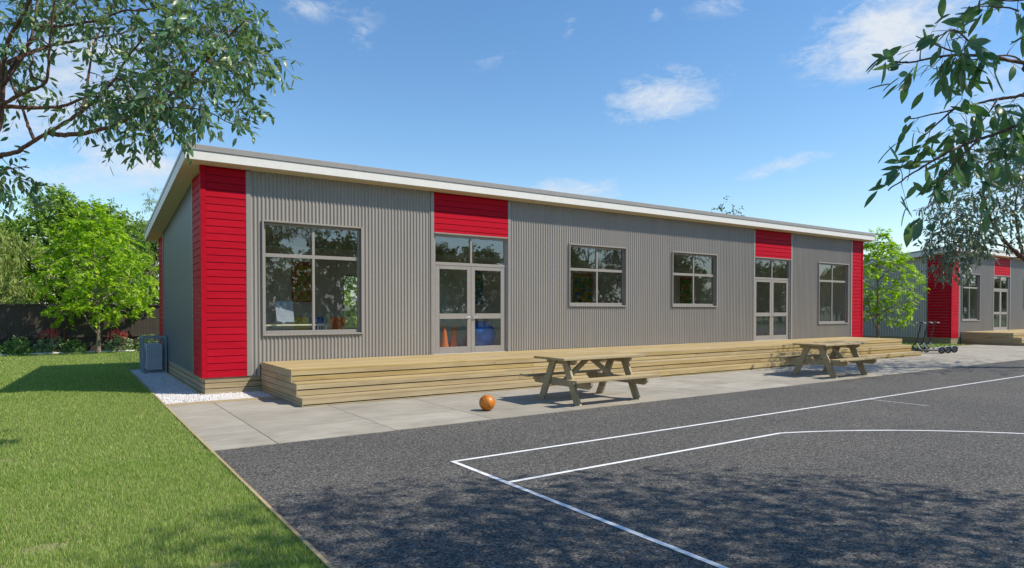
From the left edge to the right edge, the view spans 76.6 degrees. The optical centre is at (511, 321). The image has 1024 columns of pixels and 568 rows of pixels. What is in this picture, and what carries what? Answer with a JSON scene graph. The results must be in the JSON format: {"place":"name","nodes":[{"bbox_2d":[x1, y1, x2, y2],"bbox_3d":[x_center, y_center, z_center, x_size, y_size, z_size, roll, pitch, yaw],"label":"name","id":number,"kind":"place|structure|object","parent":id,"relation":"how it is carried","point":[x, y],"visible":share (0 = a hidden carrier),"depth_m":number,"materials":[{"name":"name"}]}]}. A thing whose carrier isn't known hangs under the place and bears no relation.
{"place":"outdoors","nodes":[
{"label":"outdoors","id":0,"kind":"place"},
{"bbox_2d":[131,369,273,403],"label":"gravel","id":1,"kind":"structure","parent":0,"point":[171,388],"depth_m":12.51,"materials":[{"name":"grey gravel"}]},
{"bbox_2d":[139,335,166,373],"bbox_3d":[-9.300,0.850,16.776,0.536,0.920,0.936,-1,1,-34],"label":"caged unit","id":2,"kind":"object","parent":1,"relation":"on","point":[152,355],"visible":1,"depth_m":16.50,"materials":[{"name":"grey metal"}]},
{"bbox_2d":[0,342,967,567],"bbox_3d":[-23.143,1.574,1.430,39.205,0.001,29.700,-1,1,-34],"label":"lawn","id":3,"kind":"structure","parent":0,"point":[45,545],"depth_m":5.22,"materials":[{"name":"green plant"}]},
{"bbox_2d":[21,198,158,352],"bbox_3d":[-15.411,-1.676,24.148,4.828,5.791,4.878,-1,1,-34],"label":"maple tree","id":4,"kind":"object","parent":3,"relation":"on","point":[77,229],"visible":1,"depth_m":23.69,"materials":[{"name":"green plant"}]},
{"bbox_2d":[0,0,303,221],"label":"gum tree","id":5,"kind":"object","parent":3,"relation":"on","point":[182,81],"visible":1,"depth_m":7.06,"materials":[{"name":"green plant"}]},
{"bbox_2d":[0,0,1023,304],"label":"sky","id":6,"kind":"structure","parent":0,"point":[767,106],"materials":[{"name":"blue"}]},
{"bbox_2d":[101,344,975,394],"bbox_3d":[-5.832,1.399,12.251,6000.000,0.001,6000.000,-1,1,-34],"label":"ground","id":7,"kind":"structure","parent":0,"point":[270,394],"depth_m":20.72,"materials":[{"name":"green plant"}]},
{"bbox_2d":[0,335,35,354],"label":"round shrub","id":8,"kind":"object","parent":7,"relation":"on","point":[14,345],"visible":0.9,"depth_m":23.09,"materials":[{"name":"green plant"}]},
{"bbox_2d":[0,226,56,303],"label":"willow tree","id":9,"kind":"object","parent":7,"relation":"on","point":[5,282],"visible":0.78,"depth_m":25.52,"materials":[{"name":"green plant"}]},
{"bbox_2d":[0,211,58,303],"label":"evergreen tree","id":10,"kind":"object","parent":7,"relation":"on","point":[4,223],"visible":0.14,"depth_m":27.97,"materials":[{"name":"green plant"}]},
{"bbox_2d":[33,327,66,353],"bbox_3d":[-17.052,0.802,23.976,1.176,1.154,1.096,-1,1,-34],"label":"flowering shrub","id":11,"kind":"object","parent":7,"relation":"on","point":[42,344],"visible":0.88,"depth_m":23.83,"materials":[{"name":"green plant"}]},
{"bbox_2d":[4,183,110,303],"bbox_3d":[-19.768,-2.450,28.198,4.247,7.221,4.486,-1,1,-34],"label":"evergreen tree","id":12,"kind":"object","parent":7,"relation":"on","point":[60,203],"visible":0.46,"depth_m":27.62,"materials":[{"name":"green plant"}]},
{"bbox_2d":[0,350,138,355],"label":"garden edging","id":13,"kind":"object","parent":7,"relation":"on","point":[69,352],"visible":0.25,"depth_m":23.83,"materials":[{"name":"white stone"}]},
{"bbox_2d":[62,338,86,352],"bbox_3d":[-16.402,1.003,24.228,1.014,0.721,0.927,-1,1,-34],"label":"round shrub","id":14,"kind":"object","parent":7,"relation":"on","point":[74,345],"visible":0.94,"depth_m":24.09,"materials":[{"name":"green plant"}]},
{"bbox_2d":[46,194,158,305],"bbox_3d":[-17.773,-2.215,28.859,4.385,6.711,4.311,0,1,12],"label":"evergreen tree","id":15,"kind":"object","parent":7,"relation":"on","point":[131,229],"visible":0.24,"depth_m":28.59,"materials":[{"name":"green plant"}]},
{"bbox_2d":[103,329,133,351],"bbox_3d":[-15.237,0.819,25.192,1.164,1.081,0.924,-1,1,-34],"label":"flowering shrub","id":16,"kind":"object","parent":7,"relation":"on","point":[122,337],"visible":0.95,"depth_m":25.09,"materials":[{"name":"green plant"}]},
{"bbox_2d":[91,221,158,305],"bbox_3d":[-19.370,-1.986,33.440,7.329,6.484,7.432,-1,1,-34],"label":"evergreen tree","id":17,"kind":"object","parent":7,"relation":"on","point":[156,248],"visible":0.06,"depth_m":32.68,"materials":[{"name":"green plant"}]},
{"bbox_2d":[130,334,156,350],"bbox_3d":[-14.478,0.927,25.600,1.080,0.831,0.940,-1,1,-34],"label":"round shrub","id":18,"kind":"object","parent":7,"relation":"on","point":[136,346],"visible":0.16,"depth_m":25.48,"materials":[{"name":"green plant"}]},
{"bbox_2d":[129,187,160,303],"bbox_3d":[-16.280,-2.601,30.647,3.972,7.436,3.571,-1,1,-34],"label":"willow tree","id":19,"kind":"object","parent":7,"relation":"on","point":[146,222],"visible":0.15,"depth_m":29.99,"materials":[{"name":"green plant"}]},
{"bbox_2d":[0,304,355,353],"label":"paling fence","id":20,"kind":"object","parent":7,"relation":"on","point":[23,321],"visible":0.02,"depth_m":24.56,"materials":[{"name":"brown wood"}]},
{"bbox_2d":[166,372,277,405],"bbox_3d":[-7.214,1.357,14.504,1.795,0.050,7.920,-1,1,-34],"label":"timber edging","id":21,"kind":"object","parent":7,"relation":"on","point":[201,402],"visible":0.48,"depth_m":11.38,"materials":[{"name":"brown wood"}]},
{"bbox_2d":[129,369,334,567],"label":"timber edging","id":22,"kind":"object","parent":7,"relation":"on","point":[326,563],"visible":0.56,"depth_m":5.41,"materials":[{"name":"brown wood"}]},
{"bbox_2d":[344,276,356,327],"bbox_3d":[-6.286,-1.090,27.691,4.456,5.141,4.429,-1,1,-34],"label":"maple tree","id":23,"kind":"object","parent":7,"relation":"on","point":[347,303],"visible":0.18,"depth_m":27.05,"materials":[{"name":"green plant"}]},
{"bbox_2d":[144,143,874,393],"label":"classroom building","id":24,"kind":"structure","parent":7,"relation":"on","point":[234,233],"depth_m":16.29,"materials":[{"name":"metal"}]},
{"bbox_2d":[266,324,328,330],"bbox_3d":[-4.788,0.428,14.162,1.400,0.720,0.660,-1,1,-34],"label":"school desk","id":25,"kind":"object","parent":24,"relation":"on","point":[318,325],"visible":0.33,"depth_m":13.90,"materials":[{"name":"beige wood"}]},
{"bbox_2d":[274,301,293,323],"bbox_3d":[-4.947,-0.182,14.061,0.210,0.500,0.400,1,1,44],"label":"computer screen","id":26,"kind":"object","parent":25,"relation":"on","point":[284,312],"visible":0.85,"depth_m":14.04,"materials":[{"name":"grey plastic"}]},
{"bbox_2d":[293,317,309,329],"bbox_3d":[-5.057,0.340,15.271,0.423,0.862,0.467,-1,1,-44],"label":"school chair","id":27,"kind":"object","parent":24,"relation":"on","point":[301,320],"visible":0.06,"depth_m":15.11,"materials":[{"name":"yellow plastic"}]},
{"bbox_2d":[291,261,311,301],"bbox_3d":[-6.482,-1.208,19.981,0.630,1.240,0.010,-1,1,-34],"label":"wall poster","id":28,"kind":"object","parent":24,"relation":"attached to","point":[301,281],"depth_m":19.97,"materials":[{"name":"multicoloured paper"}]},
{"bbox_2d":[262,219,362,335],"bbox_3d":[-4.110,-0.863,13.425,2.074,2.299,0.163,-1,1,-34],"label":"window","id":29,"kind":"structure","parent":24,"relation":"in","point":[359,259],"depth_m":13.43,"materials":[{"name":"metal"}]},
{"bbox_2d":[309,317,322,329],"bbox_3d":[-4.794,0.334,15.633,0.423,0.862,0.467,-1,1,-28],"label":"school chair","id":30,"kind":"object","parent":24,"relation":"on","point":[318,320],"visible":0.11,"depth_m":15.46,"materials":[{"name":"blue plastic"}]},
{"bbox_2d":[330,317,345,329],"bbox_3d":[-4.314,0.333,15.719,0.423,0.862,0.467,-1,1,-38],"label":"school chair","id":31,"kind":"object","parent":24,"relation":"on","point":[337,323],"visible":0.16,"depth_m":15.54,"materials":[{"name":"orange plastic"}]},
{"bbox_2d":[343,275,356,328],"bbox_3d":[-4.317,-0.629,21.555,2.748,1.750,0.045,-1,1,-34],"label":"back window","id":32,"kind":"structure","parent":24,"relation":"in","point":[343,275],"depth_m":20.79,"materials":[{"name":"metal"}]},
{"bbox_2d":[440,324,448,346],"bbox_3d":[-1.699,0.409,16.217,0.340,0.690,0.340,-1,1,-34],"label":"traffic cone","id":33,"kind":"object","parent":24,"relation":"on","point":[444,341],"visible":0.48,"depth_m":16.15,"materials":[{"name":"orange plastic"}]},
{"bbox_2d":[435,265,470,353],"bbox_3d":[-1.379,-0.276,15.312,0.957,2.063,0.092,-1,1,-34],"label":"door","id":34,"kind":"structure","parent":24,"relation":"in","point":[439,350],"depth_m":15.34,"materials":[{"name":"metal"}]},
{"bbox_2d":[450,324,458,346],"bbox_3d":[-1.463,0.405,16.439,0.340,0.690,0.340,-1,1,-34],"label":"traffic cone","id":35,"kind":"object","parent":24,"relation":"on","point":[454,341],"visible":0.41,"depth_m":16.38,"materials":[{"name":"orange plastic"}]},
{"bbox_2d":[475,271,482,303],"bbox_3d":[-1.478,-1.229,23.408,0.980,1.210,0.010,-1,1,-34],"label":"wall poster","id":36,"kind":"object","parent":24,"relation":"attached to","point":[478,287],"depth_m":23.59,"materials":[{"name":"multicoloured paper"}]},
{"bbox_2d":[475,321,495,345],"bbox_3d":[-0.776,0.369,16.497,0.760,0.760,0.760,-1,1,-34],"label":"gym ball","id":37,"kind":"object","parent":24,"relation":"on","point":[485,333],"visible":0.56,"depth_m":16.20,"materials":[{"name":"blue plastic"}]},
{"bbox_2d":[471,267,503,351],"bbox_3d":[-0.599,-0.285,15.876,0.957,2.063,0.042,-1,1,-34],"label":"door","id":38,"kind":"structure","parent":24,"relation":"in","point":[474,316],"depth_m":15.85,"materials":[{"name":"metal"}]},
{"bbox_2d":[573,273,592,302],"bbox_3d":[2.892,-1.319,26.398,1.030,1.270,0.010,-1,1,-34],"label":"wall poster","id":39,"kind":"object","parent":24,"relation":"attached to","point":[582,287],"depth_m":26.38,"materials":[{"name":"multicoloured paper"}]},
{"bbox_2d":[568,243,626,306],"bbox_3d":[2.346,-1.238,17.840,2.104,1.674,0.163,-1,1,-34],"label":"window","id":40,"kind":"structure","parent":24,"relation":"in","point":[623,303],"depth_m":17.89,"materials":[{"name":"metal"}]},
{"bbox_2d":[680,277,691,303],"bbox_3d":[8.065,-1.392,29.940,0.870,1.240,0.010,-1,1,-34],"label":"wall poster","id":41,"kind":"object","parent":24,"relation":"attached to","point":[685,290],"depth_m":29.91,"materials":[{"name":"multicoloured paper"}]},
{"bbox_2d":[672,251,717,306],"bbox_3d":[5.636,-1.275,20.093,2.089,1.674,0.163,-1,1,-34],"label":"window","id":42,"kind":"structure","parent":24,"relation":"in","point":[714,275],"depth_m":20.27,"materials":[{"name":"metal"}]},
{"bbox_2d":[755,279,771,339],"bbox_3d":[8.570,-0.388,22.153,0.967,2.063,0.042,-1,1,-34],"label":"door","id":43,"kind":"structure","parent":24,"relation":"in","point":[768,337],"depth_m":22.29,"materials":[{"name":"metal"}]},
{"bbox_2d":[756,318,775,335],"bbox_3d":[9.085,0.268,23.902,1.400,0.720,0.660,-1,1,-34],"label":"school desk","id":44,"kind":"object","parent":24,"relation":"on","point":[761,319],"visible":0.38,"depth_m":24.23,"materials":[{"name":"beige wood"}]},
{"bbox_2d":[771,280,787,339],"bbox_3d":[9.373,-0.397,22.703,0.967,2.063,0.042,-1,1,-34],"label":"door","id":45,"kind":"structure","parent":24,"relation":"in","point":[785,314],"depth_m":22.78,"materials":[{"name":"metal"}]},
{"bbox_2d":[818,262,848,323],"bbox_3d":[12.136,-1.046,24.548,2.074,2.299,0.163,-1,1,-34],"label":"window","id":46,"kind":"structure","parent":24,"relation":"in","point":[846,283],"depth_m":24.67,"materials":[{"name":"metal"}]},
{"bbox_2d":[712,196,743,215],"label":"slender tree","id":47,"kind":"object","parent":7,"relation":"on","point":[721,208],"visible":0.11,"depth_m":49.26,"materials":[{"name":"green plant"}]},
{"bbox_2d":[868,244,902,257],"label":"slender tree","id":48,"kind":"object","parent":7,"relation":"on","point":[888,248],"visible":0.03,"depth_m":64.76,"materials":[{"name":"plant"}]},
{"bbox_2d":[863,228,929,337],"bbox_3d":[16.742,-1.554,29.382,3.838,5.401,4.177,0,1,24],"label":"maple tree","id":49,"kind":"object","parent":7,"relation":"on","point":[902,259],"visible":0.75,"depth_m":29.00,"materials":[{"name":"green plant"}]},
{"bbox_2d":[168,344,1023,450],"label":"concrete path","id":50,"kind":"structure","parent":0,"point":[217,426],"depth_m":10.91,"materials":[{"name":"grey concrete"}]},
{"bbox_2d":[479,395,494,410],"bbox_3d":[-0.393,1.291,10.252,0.255,0.250,0.250,1,1,36],"label":"basketball","id":51,"kind":"object","parent":50,"relation":"on","point":[486,402],"visible":1,"depth_m":10.16,"materials":[{"name":"rubber"}]},
{"bbox_2d":[520,352,659,405],"bbox_3d":[1.387,1.001,11.613,1.940,0.785,1.600,-1,1,-34],"label":"picnic table","id":52,"kind":"object","parent":50,"relation":"on","point":[547,379],"visible":1,"depth_m":11.46,"materials":[{"name":"brown wood"}]},
{"bbox_2d":[261,337,920,406],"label":"timber deck","id":53,"kind":"structure","parent":50,"relation":"on","point":[310,383],"depth_m":13.23,"materials":[{"name":"brown wood"}]},
{"bbox_2d":[778,341,882,377],"bbox_3d":[7.859,0.929,16.019,1.940,0.785,1.600,-1,1,-34],"label":"picnic table","id":54,"kind":"object","parent":50,"relation":"on","point":[822,357],"visible":1,"depth_m":15.81,"materials":[{"name":"brown wood"}]},
{"bbox_2d":[911,322,945,353],"bbox_3d":[15.199,0.612,23.684,1.285,1.164,0.601,0,1,2],"label":"kick scooter","id":55,"kind":"object","parent":50,"relation":"on","point":[939,350],"visible":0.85,"depth_m":23.67,"materials":[{"name":"black metal"}]},
{"bbox_2d":[917,322,952,352],"bbox_3d":[15.647,0.607,24.003,1.285,1.164,0.601,0,1,2],"label":"kick scooter","id":56,"kind":"object","parent":50,"relation":"on","point":[948,349],"visible":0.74,"depth_m":23.99,"materials":[{"name":"black metal"}]},
{"bbox_2d":[923,322,958,352],"bbox_3d":[16.095,0.602,24.322,1.285,1.164,0.601,0,1,2],"label":"kick scooter","id":57,"kind":"object","parent":50,"relation":"on","point":[954,349],"visible":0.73,"depth_m":24.31,"materials":[{"name":"black metal"}]},
{"bbox_2d":[961,329,1023,345],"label":"timber deck","id":58,"kind":"structure","parent":50,"relation":"on","point":[1015,337],"depth_m":29.86,"materials":[{"name":"brown wood"}]},
{"bbox_2d":[214,360,1023,567],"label":"asphalt court","id":59,"kind":"object","parent":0,"point":[948,496],"depth_m":5.96,"materials":[{"name":"grey asphalt"}]},
{"bbox_2d":[450,375,1023,567],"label":"court markings","id":60,"kind":"object","parent":59,"relation":"on","point":[619,526],"visible":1,"depth_m":6.68,"materials":[{"name":"white paint"}]},
{"bbox_2d":[864,0,1023,247],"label":"gum tree","id":61,"kind":"object","parent":59,"relation":"on","point":[961,167],"visible":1,"depth_m":3.30,"materials":[{"name":"green plant"}]},
{"bbox_2d":[912,107,1023,288],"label":"gum tree","id":62,"kind":"object","parent":59,"relation":"on","point":[975,245],"visible":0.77,"depth_m":16.63,"materials":[{"name":"green plant"}]},
{"bbox_2d":[863,246,1023,344],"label":"classroom building","id":63,"kind":"structure","parent":0,"point":[990,297],"depth_m":32.16,"materials":[{"name":"metal"}]},
{"bbox_2d":[961,273,980,320],"bbox_3d":[22.211,-1.159,31.445,2.074,2.299,0.163,-1,1,-34],"label":"window","id":64,"kind":"structure","parent":63,"relation":"in","point":[978,284],"depth_m":31.90,"materials":[{"name":"metal"}]},
{"bbox_2d":[994,290,1000,329],"bbox_3d":[24.942,-0.572,33.331,0.957,2.063,0.092,-1,1,-34],"label":"door","id":65,"kind":"structure","parent":63,"relation":"in","point":[995,328],"depth_m":33.55,"materials":[{"name":"metal"}]},
{"bbox_2d":[1000,290,1007,329],"bbox_3d":[25.736,-0.581,33.875,0.957,2.063,0.092,-1,1,-34],"label":"door","id":66,"kind":"structure","parent":63,"relation":"in","point":[1001,328],"depth_m":34.03,"materials":[{"name":"metal"}]}
]}

